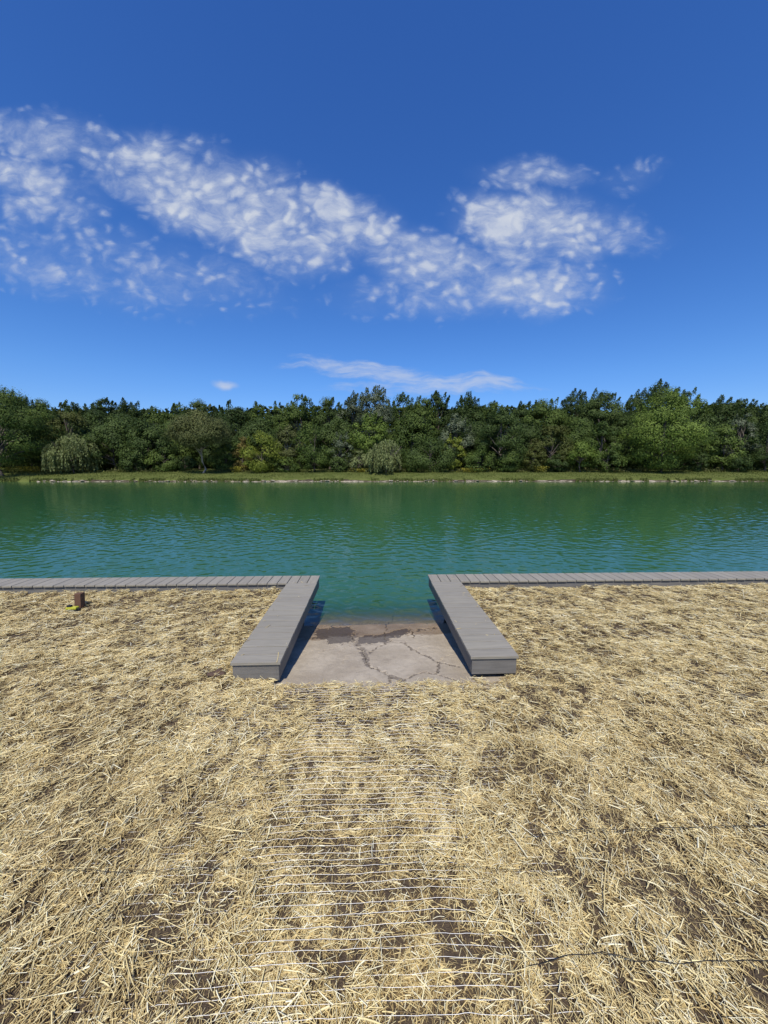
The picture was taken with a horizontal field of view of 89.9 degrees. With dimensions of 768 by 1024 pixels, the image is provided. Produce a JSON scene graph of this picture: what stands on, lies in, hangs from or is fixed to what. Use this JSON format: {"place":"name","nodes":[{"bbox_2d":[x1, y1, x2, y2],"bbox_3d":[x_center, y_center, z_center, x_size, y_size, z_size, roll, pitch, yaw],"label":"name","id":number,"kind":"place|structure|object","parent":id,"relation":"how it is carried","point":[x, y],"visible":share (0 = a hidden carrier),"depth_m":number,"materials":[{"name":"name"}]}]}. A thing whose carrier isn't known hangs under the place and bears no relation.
{"place":"outdoors","nodes":[
{"label":"outdoors","id":0,"kind":"place"},
{"bbox_2d":[0,481,767,613],"bbox_3d":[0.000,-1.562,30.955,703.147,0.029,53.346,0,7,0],"label":"water","id":1,"kind":"structure","parent":0,"point":[367,547],"depth_m":12.49,"materials":[{"name":"teal liquid"}]},
{"bbox_2d":[0,582,767,1023],"bbox_3d":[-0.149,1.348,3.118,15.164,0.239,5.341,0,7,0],"label":"straw mulch","id":2,"kind":"object","parent":0,"point":[484,852],"visible":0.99,"depth_m":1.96,"materials":[{"name":"beige plant"}]},
{"bbox_2d":[65,605,80,612],"bbox_3d":[-3.753,1.165,4.653,0.150,0.086,0.068,0,7,-4],"label":"hand tool","id":3,"kind":"object","parent":2,"relation":"on","point":[73,608],"visible":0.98,"depth_m":4.63,"materials":[{"name":"yellow plastic"}]},
{"bbox_2d":[74,592,84,608],"bbox_3d":[-3.748,1.225,4.749,0.074,0.467,0.080,1,5,-3],"label":"wooden post","id":4,"kind":"object","parent":2,"relation":"on","point":[79,599],"visible":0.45,"depth_m":4.70,"materials":[{"name":"brown wood"}]},
{"bbox_2d":[0,576,319,686],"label":"boat dock","id":5,"kind":"object","parent":2,"relation":"on","point":[264,645],"visible":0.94,"depth_m":5.18,"materials":[{"name":"grey wood"}]},
{"bbox_2d":[206,668,225,677],"bbox_3d":[-1.409,1.369,3.252,0.155,0.072,0.115,0,7,0],"label":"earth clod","id":6,"kind":"object","parent":2,"relation":"on","point":[212,674],"visible":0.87,"depth_m":3.22,"materials":[{"name":"brown soil"}]},
{"bbox_2d":[5,862,522,872],"bbox_3d":[-0.686,1.528,1.659,2.558,0.021,0.041,0,7,0],"label":"twine","id":7,"kind":"object","parent":2,"relation":"on","point":[280,864],"visible":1,"depth_m":1.65,"materials":[{"name":"grey"}]},
{"bbox_2d":[3,685,617,1023],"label":"erosion netting","id":8,"kind":"object","parent":2,"relation":"on","point":[340,874],"visible":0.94,"depth_m":1.59,"materials":[{"name":"white"}]},
{"bbox_2d":[238,611,522,696],"bbox_3d":[-0.102,1.480,4.555,2.407,0.500,3.178,0,7,0],"label":"boat ramp","id":9,"kind":"object","parent":2,"relation":"on","point":[388,648],"visible":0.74,"depth_m":4.00,"materials":[{"name":"concrete"}]},
{"bbox_2d":[428,571,767,674],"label":"boat dock","id":10,"kind":"object","parent":2,"relation":"on","point":[483,648],"visible":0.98,"depth_m":5.40,"materials":[{"name":"grey wood"}]},
{"bbox_2d":[530,951,767,965],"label":"twine","id":11,"kind":"object","parent":2,"relation":"on","point":[646,960],"visible":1,"depth_m":1.34,"materials":[{"name":"brown fabric"}]},
{"bbox_2d":[530,824,767,834],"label":"twine","id":12,"kind":"object","parent":2,"relation":"on","point":[646,828],"visible":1,"depth_m":1.84,"materials":[{"name":"brown fabric"}]},
{"bbox_2d":[0,468,767,481],"bbox_3d":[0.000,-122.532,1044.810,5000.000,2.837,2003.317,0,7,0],"label":"bank","id":13,"kind":"structure","parent":0,"point":[289,478],"depth_m":54.48,"materials":[{"name":"green plant"}]},
{"bbox_2d":[0,467,15,471],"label":"goldenrod clump","id":14,"kind":"object","parent":13,"relation":"on","point":[7,469],"visible":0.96,"depth_m":59.40,"materials":[{"name":"green plant"}]},
{"bbox_2d":[0,394,45,457],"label":"broadleaf tree","id":15,"kind":"object","parent":13,"relation":"on","point":[25,406],"visible":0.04,"depth_m":71.50,"materials":[{"name":"green plant"}]},
{"bbox_2d":[8,466,40,471],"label":"goldenrod clump","id":16,"kind":"object","parent":13,"relation":"on","point":[28,468],"visible":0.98,"depth_m":59.41,"materials":[{"name":"green plant"}]},
{"bbox_2d":[6,430,45,470],"bbox_3d":[-55.758,-9.629,60.776,5.402,6.838,5.234,-1,7,-12],"label":"shrub","id":17,"kind":"object","parent":13,"relation":"on","point":[38,461],"visible":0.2,"depth_m":59.94,"materials":[{"name":"green plant"}]},
{"bbox_2d":[0,385,67,475],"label":"broadleaf tree","id":18,"kind":"object","parent":13,"relation":"on","point":[24,423],"visible":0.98,"depth_m":54.62,"materials":[{"name":"green plant"}]},
{"bbox_2d":[6,425,63,469],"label":"broadleaf tree","id":19,"kind":"object","parent":13,"relation":"on","point":[21,464],"visible":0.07,"depth_m":66.32,"materials":[{"name":"green plant"}]},
{"bbox_2d":[25,397,63,428],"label":"broadleaf tree","id":20,"kind":"object","parent":13,"relation":"on","point":[36,402],"visible":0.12,"depth_m":75.87,"materials":[{"name":"green plant"}]},
{"bbox_2d":[49,399,81,431],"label":"broadleaf tree","id":21,"kind":"object","parent":13,"relation":"on","point":[74,407],"visible":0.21,"depth_m":77.82,"materials":[{"name":"green plant"}]},
{"bbox_2d":[42,402,89,466],"bbox_3d":[-52.771,-12.345,63.930,7.024,11.404,6.974,4,8,29],"label":"broadleaf tree","id":22,"kind":"object","parent":13,"relation":"on","point":[76,419],"visible":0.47,"depth_m":62.64,"materials":[{"name":"green plant"}]},
{"bbox_2d":[40,432,102,472],"bbox_3d":[-46.825,-8.764,57.508,6.544,6.213,7.367,0,7,-4],"label":"willow tree","id":23,"kind":"object","parent":13,"relation":"on","point":[68,452],"visible":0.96,"depth_m":56.35,"materials":[{"name":"green plant"}]},
{"bbox_2d":[65,413,117,470],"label":"broadleaf tree","id":24,"kind":"object","parent":13,"relation":"on","point":[84,430],"visible":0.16,"depth_m":66.30,"materials":[{"name":"green plant"}]},
{"bbox_2d":[82,397,124,426],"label":"broadleaf tree","id":25,"kind":"object","parent":13,"relation":"on","point":[100,412],"visible":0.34,"depth_m":73.69,"materials":[{"name":"green plant"}]},
{"bbox_2d":[75,416,142,468],"bbox_3d":[-44.455,-10.896,61.788,10.146,9.080,8.096,-2,7,-20],"label":"broadleaf tree","id":26,"kind":"object","parent":13,"relation":"on","point":[109,434],"visible":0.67,"depth_m":60.20,"materials":[{"name":"green plant"}]},
{"bbox_2d":[100,414,146,466],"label":"broadleaf tree","id":27,"kind":"object","parent":13,"relation":"on","point":[125,419],"visible":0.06,"depth_m":67.03,"materials":[{"name":"green plant"}]},
{"bbox_2d":[115,397,148,422],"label":"broadleaf tree","id":28,"kind":"object","parent":13,"relation":"on","point":[125,408],"visible":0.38,"depth_m":77.12,"materials":[{"name":"green plant"}]},
{"bbox_2d":[118,451,153,471],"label":"shrub","id":29,"kind":"object","parent":13,"relation":"on","point":[128,461],"visible":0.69,"depth_m":59.41,"materials":[{"name":"green plant"}]},
{"bbox_2d":[114,418,182,470],"bbox_3d":[-37.541,-10.631,62.103,9.533,8.485,8.405,-1,7,-9],"label":"broadleaf tree","id":30,"kind":"object","parent":13,"relation":"on","point":[140,430],"visible":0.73,"depth_m":59.89,"materials":[{"name":"green plant"}]},
{"bbox_2d":[143,406,169,427],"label":"broadleaf tree","id":31,"kind":"object","parent":13,"relation":"on","point":[158,418],"visible":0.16,"depth_m":73.88,"materials":[{"name":"green plant"}]},
{"bbox_2d":[142,447,179,471],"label":"shrub","id":32,"kind":"object","parent":13,"relation":"on","point":[166,466],"visible":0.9,"depth_m":59.77,"materials":[{"name":"green plant"}]},
{"bbox_2d":[142,420,199,469],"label":"broadleaf tree","id":33,"kind":"object","parent":13,"relation":"on","point":[188,451],"visible":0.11,"depth_m":65.92,"materials":[{"name":"green plant"}]},
{"bbox_2d":[159,402,188,449],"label":"broadleaf tree","id":34,"kind":"object","parent":13,"relation":"on","point":[174,407],"visible":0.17,"depth_m":76.84,"materials":[{"name":"green plant"}]},
{"bbox_2d":[169,453,199,471],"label":"shrub","id":35,"kind":"object","parent":13,"relation":"on","point":[189,463],"visible":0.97,"depth_m":60.51,"materials":[{"name":"green plant"}]},
{"bbox_2d":[177,398,215,468],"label":"broadleaf tree","id":36,"kind":"object","parent":13,"relation":"on","point":[198,405],"visible":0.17,"depth_m":74.97,"materials":[{"name":"green plant"}]},
{"bbox_2d":[160,406,233,472],"bbox_3d":[-27.538,-10.480,57.356,10.331,9.864,9.841,0,7,-1],"label":"broadleaf tree","id":37,"kind":"object","parent":13,"relation":"on","point":[185,433],"visible":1,"depth_m":54.67,"materials":[{"name":"green plant"}]},
{"bbox_2d":[193,417,239,470],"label":"broadleaf tree","id":38,"kind":"object","parent":13,"relation":"on","point":[207,452],"visible":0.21,"depth_m":66.89,"materials":[{"name":"green plant"}]},
{"bbox_2d":[207,442,242,470],"bbox_3d":[-24.968,-8.840,61.094,4.738,5.209,4.690,3,8,25],"label":"shrub","id":39,"kind":"object","parent":13,"relation":"on","point":[226,463],"visible":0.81,"depth_m":60.46,"materials":[{"name":"green plant"}]},
{"bbox_2d":[213,399,252,456],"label":"broadleaf tree","id":40,"kind":"object","parent":13,"relation":"on","point":[236,412],"visible":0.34,"depth_m":72.51,"materials":[{"name":"green plant"}]},
{"bbox_2d":[229,466,242,471],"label":"goldenrod clump","id":41,"kind":"object","parent":13,"relation":"on","point":[237,467],"visible":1,"depth_m":59.43,"materials":[{"name":"green plant"}]},
{"bbox_2d":[231,436,255,471],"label":"shrub","id":42,"kind":"object","parent":13,"relation":"on","point":[242,443],"visible":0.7,"depth_m":60.06,"materials":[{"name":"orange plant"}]},
{"bbox_2d":[241,401,267,461],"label":"broadleaf tree","id":43,"kind":"object","parent":13,"relation":"on","point":[257,410],"visible":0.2,"depth_m":76.75,"materials":[{"name":"green plant"}]},
{"bbox_2d":[231,415,280,465],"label":"broadleaf tree","id":44,"kind":"object","parent":13,"relation":"on","point":[250,429],"visible":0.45,"depth_m":66.20,"materials":[{"name":"green plant"}]},
{"bbox_2d":[239,430,289,471],"bbox_3d":[-18.409,-9.213,58.832,7.785,6.692,7.371,1,7,7],"label":"shrub","id":45,"kind":"object","parent":13,"relation":"on","point":[262,465],"visible":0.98,"depth_m":57.76,"materials":[{"name":"green plant"}]},
{"bbox_2d":[261,401,298,457],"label":"broadleaf tree","id":46,"kind":"object","parent":13,"relation":"on","point":[277,422],"visible":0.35,"depth_m":73.10,"materials":[{"name":"green plant"}]},
{"bbox_2d":[272,457,301,472],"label":"shrub","id":47,"kind":"object","parent":13,"relation":"on","point":[295,467],"visible":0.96,"depth_m":59.16,"materials":[{"name":"green plant"}]},
{"bbox_2d":[271,424,306,468],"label":"broadleaf tree","id":48,"kind":"object","parent":13,"relation":"on","point":[284,439],"visible":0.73,"depth_m":61.86,"materials":[{"name":"green plant"}]},
{"bbox_2d":[277,393,316,468],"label":"broadleaf tree","id":49,"kind":"object","parent":13,"relation":"on","point":[296,414],"visible":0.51,"depth_m":72.58,"materials":[{"name":"green plant"}]},
{"bbox_2d":[293,421,335,470],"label":"broadleaf tree","id":50,"kind":"object","parent":13,"relation":"on","point":[314,456],"visible":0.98,"depth_m":59.06,"materials":[{"name":"green plant"}]},
{"bbox_2d":[309,396,346,468],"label":"broadleaf tree","id":51,"kind":"object","parent":13,"relation":"on","point":[327,406],"visible":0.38,"depth_m":74.15,"materials":[{"name":"green plant"}]},
{"bbox_2d":[309,416,360,469],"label":"broadleaf tree","id":52,"kind":"object","parent":13,"relation":"on","point":[340,426],"visible":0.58,"depth_m":66.11,"materials":[{"name":"green plant"}]},
{"bbox_2d":[327,455,348,472],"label":"shrub","id":53,"kind":"object","parent":13,"relation":"on","point":[337,463],"visible":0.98,"depth_m":59.44,"materials":[{"name":"green plant"}]},
{"bbox_2d":[328,431,353,469],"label":"shrub","id":54,"kind":"object","parent":13,"relation":"on","point":[338,443],"visible":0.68,"depth_m":60.34,"materials":[{"name":"green plant"}]},
{"bbox_2d":[334,390,367,451],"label":"broadleaf tree","id":55,"kind":"object","parent":13,"relation":"on","point":[352,408],"visible":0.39,"depth_m":75.15,"materials":[{"name":"green plant"}]},
{"bbox_2d":[347,450,367,471],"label":"shrub","id":56,"kind":"object","parent":13,"relation":"on","point":[353,463],"visible":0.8,"depth_m":59.50,"materials":[{"name":"green plant"}]},
{"bbox_2d":[346,411,394,461],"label":"broadleaf tree","id":57,"kind":"object","parent":13,"relation":"on","point":[364,442],"visible":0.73,"depth_m":62.19,"materials":[{"name":"green plant"}]},
{"bbox_2d":[354,385,394,449],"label":"broadleaf tree","id":58,"kind":"object","parent":13,"relation":"on","point":[380,409],"visible":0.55,"depth_m":71.00,"materials":[{"name":"green plant"}]},
{"bbox_2d":[364,439,402,472],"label":"willow tree","id":59,"kind":"object","parent":13,"relation":"on","point":[378,457],"visible":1,"depth_m":57.07,"materials":[{"name":"green plant"}]},
{"bbox_2d":[0,404,767,468],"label":"woodland","id":60,"kind":"object","parent":13,"relation":"on","point":[211,408],"visible":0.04,"depth_m":82.47,"materials":[{"name":"green plant"}]},
{"bbox_2d":[13,465,766,471],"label":"weeds","id":61,"kind":"object","parent":13,"relation":"on","point":[529,470],"visible":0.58,"depth_m":60.72,"materials":[{"name":"green plant"}]},
{"bbox_2d":[388,392,414,468],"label":"broadleaf tree","id":62,"kind":"object","parent":13,"relation":"on","point":[402,398],"visible":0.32,"depth_m":75.04,"materials":[{"name":"green plant"}]},
{"bbox_2d":[401,459,421,471],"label":"shrub","id":63,"kind":"object","parent":13,"relation":"on","point":[413,469],"visible":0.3,"depth_m":59.55,"materials":[{"name":"green plant"}]},
{"bbox_2d":[386,409,440,465],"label":"broadleaf tree","id":64,"kind":"object","parent":13,"relation":"on","point":[416,428],"visible":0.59,"depth_m":66.12,"materials":[{"name":"green plant"}]},
{"bbox_2d":[408,395,439,453],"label":"broadleaf tree","id":65,"kind":"object","parent":13,"relation":"on","point":[423,410],"visible":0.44,"depth_m":74.06,"materials":[{"name":"green plant"}]},
{"bbox_2d":[398,438,457,472],"bbox_3d":[7.026,-8.575,60.696,10.264,6.317,8.134,0,7,-2],"label":"shrub","id":66,"kind":"object","parent":13,"relation":"on","point":[445,458],"visible":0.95,"depth_m":58.98,"materials":[{"name":"green plant"}]},
{"bbox_2d":[424,390,453,462],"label":"broadleaf tree","id":67,"kind":"object","parent":13,"relation":"on","point":[437,400],"visible":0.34,"depth_m":76.36,"materials":[{"name":"green plant"}]},
{"bbox_2d":[438,433,466,470],"bbox_3d":[10.934,-9.488,61.787,4.849,6.330,3.517,1,7,11],"label":"shrub","id":68,"kind":"object","parent":13,"relation":"on","point":[461,453],"visible":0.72,"depth_m":60.95,"materials":[{"name":"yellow plant"}]},
{"bbox_2d":[437,413,476,470],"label":"broadleaf tree","id":69,"kind":"object","parent":13,"relation":"on","point":[456,422],"visible":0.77,"depth_m":63.33,"materials":[{"name":"green plant"}]},
{"bbox_2d":[451,391,483,465],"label":"broadleaf tree","id":70,"kind":"object","parent":13,"relation":"on","point":[471,412],"visible":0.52,"depth_m":73.35,"materials":[{"name":"green plant"}]},
{"bbox_2d":[463,445,493,472],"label":"shrub","id":71,"kind":"object","parent":13,"relation":"on","point":[472,459],"visible":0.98,"depth_m":59.74,"materials":[{"name":"green plant"}]},
{"bbox_2d":[454,419,507,468],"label":"broadleaf tree","id":72,"kind":"object","parent":13,"relation":"on","point":[477,427],"visible":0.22,"depth_m":67.03,"materials":[{"name":"green plant"}]},
{"bbox_2d":[477,400,505,468],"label":"broadleaf tree","id":73,"kind":"object","parent":13,"relation":"on","point":[490,407],"visible":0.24,"depth_m":76.94,"materials":[{"name":"green plant"}]},
{"bbox_2d":[471,405,529,470],"bbox_3d":[18.681,-11.625,61.711,9.242,10.927,8.787,1,7,6],"label":"broadleaf tree","id":74,"kind":"object","parent":13,"relation":"on","point":[486,436],"visible":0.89,"depth_m":60.81,"materials":[{"name":"green plant"}]},
{"bbox_2d":[496,449,521,471],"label":"shrub","id":75,"kind":"object","parent":13,"relation":"on","point":[509,468],"visible":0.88,"depth_m":59.54,"materials":[{"name":"green plant"}]},
{"bbox_2d":[504,401,530,445],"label":"broadleaf tree","id":76,"kind":"object","parent":13,"relation":"on","point":[519,412],"visible":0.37,"depth_m":76.22,"materials":[{"name":"green plant"}]},
{"bbox_2d":[519,442,548,471],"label":"shrub","id":77,"kind":"object","parent":13,"relation":"on","point":[534,449],"visible":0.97,"depth_m":59.98,"materials":[{"name":"green plant"}]},
{"bbox_2d":[507,418,561,470],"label":"broadleaf tree","id":78,"kind":"object","parent":13,"relation":"on","point":[530,431],"visible":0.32,"depth_m":65.45,"materials":[{"name":"green plant"}]},
{"bbox_2d":[521,397,577,469],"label":"broadleaf tree","id":79,"kind":"object","parent":13,"relation":"on","point":[541,410],"visible":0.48,"depth_m":69.37,"materials":[{"name":"green plant"}]},
{"bbox_2d":[531,423,574,468],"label":"broadleaf tree","id":80,"kind":"object","parent":13,"relation":"on","point":[552,430],"visible":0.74,"depth_m":60.42,"materials":[{"name":"green plant"}]},
{"bbox_2d":[541,453,569,471],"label":"shrub","id":81,"kind":"object","parent":13,"relation":"on","point":[554,462],"visible":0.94,"depth_m":59.78,"materials":[{"name":"green plant"}]},
{"bbox_2d":[557,388,597,446],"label":"broadleaf tree","id":82,"kind":"object","parent":13,"relation":"on","point":[570,404],"visible":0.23,"depth_m":74.94,"materials":[{"name":"green plant"}]},
{"bbox_2d":[551,416,605,470],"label":"broadleaf tree","id":83,"kind":"object","parent":13,"relation":"on","point":[578,430],"visible":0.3,"depth_m":66.35,"materials":[{"name":"green plant"}]},
{"bbox_2d":[564,439,599,471],"bbox_3d":[30.539,-8.691,59.788,5.325,5.362,4.388,1,7,9],"label":"shrub","id":84,"kind":"object","parent":13,"relation":"on","point":[584,451],"visible":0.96,"depth_m":59.03,"materials":[{"name":"green plant"}]},
{"bbox_2d":[576,388,627,469],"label":"broadleaf tree","id":85,"kind":"object","parent":13,"relation":"on","point":[600,401],"visible":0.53,"depth_m":70.80,"materials":[{"name":"green plant"}]},
{"bbox_2d":[582,421,623,470],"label":"broadleaf tree","id":86,"kind":"object","parent":13,"relation":"on","point":[600,431],"visible":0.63,"depth_m":61.65,"materials":[{"name":"green plant"}]},
{"bbox_2d":[589,447,630,471],"bbox_3d":[35.019,-8.048,59.802,4.646,4.346,5.223,-4,8,-30],"label":"shrub","id":87,"kind":"object","parent":13,"relation":"on","point":[617,457],"visible":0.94,"depth_m":59.41,"materials":[{"name":"green plant"}]},
{"bbox_2d":[620,389,643,418],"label":"broadleaf tree","id":88,"kind":"object","parent":13,"relation":"on","point":[629,409],"visible":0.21,"depth_m":76.85,"materials":[{"name":"green plant"}]},
{"bbox_2d":[604,412,662,470],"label":"broadleaf tree","id":89,"kind":"object","parent":13,"relation":"on","point":[612,439],"visible":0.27,"depth_m":66.81,"materials":[{"name":"green plant"}]},
{"bbox_2d":[623,378,690,469],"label":"broadleaf tree","id":90,"kind":"object","parent":13,"relation":"on","point":[655,390],"visible":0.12,"depth_m":70.01,"materials":[{"name":"green plant"}]},
{"bbox_2d":[615,385,716,471],"bbox_3d":[42.746,-12.530,58.902,13.244,13.232,13.762,-2,7,-14],"label":"broadleaf tree","id":91,"kind":"object","parent":13,"relation":"on","point":[647,431],"visible":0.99,"depth_m":57.32,"materials":[{"name":"green plant"}]},
{"bbox_2d":[661,387,713,467],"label":"broadleaf tree","id":92,"kind":"object","parent":13,"relation":"on","point":[700,412],"visible":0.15,"depth_m":72.63,"materials":[{"name":"green plant"}]},
{"bbox_2d":[681,451,712,471],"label":"shrub","id":93,"kind":"object","parent":13,"relation":"on","point":[703,458],"visible":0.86,"depth_m":60.56,"materials":[{"name":"green plant"}]},
{"bbox_2d":[668,412,733,470],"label":"broadleaf tree","id":94,"kind":"object","parent":13,"relation":"on","point":[711,420],"visible":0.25,"depth_m":66.40,"materials":[{"name":"green plant"}]},
{"bbox_2d":[701,423,748,470],"bbox_3d":[54.051,-10.170,61.186,5.979,7.867,4.430,3,8,27],"label":"shrub","id":95,"kind":"object","parent":13,"relation":"on","point":[725,441],"visible":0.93,"depth_m":60.60,"materials":[{"name":"green plant"}]},
{"bbox_2d":[707,394,745,467],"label":"broadleaf tree","id":96,"kind":"object","parent":13,"relation":"on","point":[719,409],"visible":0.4,"depth_m":72.90,"materials":[{"name":"green plant"}]},
{"bbox_2d":[721,452,754,471],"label":"shrub","id":97,"kind":"object","parent":13,"relation":"on","point":[739,461],"visible":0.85,"depth_m":59.48,"materials":[{"name":"green plant"}]},
{"bbox_2d":[716,413,762,468],"bbox_3d":[58.887,-11.365,63.196,6.018,9.734,5.806,0,7,-4],"label":"broadleaf tree","id":98,"kind":"object","parent":13,"relation":"on","point":[742,428],"visible":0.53,"depth_m":62.63,"materials":[{"name":"green plant"}]},
{"bbox_2d":[714,421,767,469],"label":"broadleaf tree","id":99,"kind":"object","parent":13,"relation":"on","point":[747,433],"visible":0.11,"depth_m":67.07,"materials":[{"name":"green plant"}]},
{"bbox_2d":[723,398,764,424],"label":"broadleaf tree","id":100,"kind":"object","parent":13,"relation":"on","point":[750,409],"visible":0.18,"depth_m":76.07,"materials":[{"name":"green plant"}]},
{"bbox_2d":[742,404,767,467],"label":"broadleaf tree","id":101,"kind":"object","parent":13,"relation":"on","point":[764,415],"visible":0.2,"depth_m":73.19,"materials":[{"name":"green plant"}]},
{"bbox_2d":[744,422,767,470],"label":"broadleaf tree","id":102,"kind":"object","parent":13,"relation":"on","point":[760,457],"visible":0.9,"depth_m":60.52,"materials":[{"name":"green plant"}]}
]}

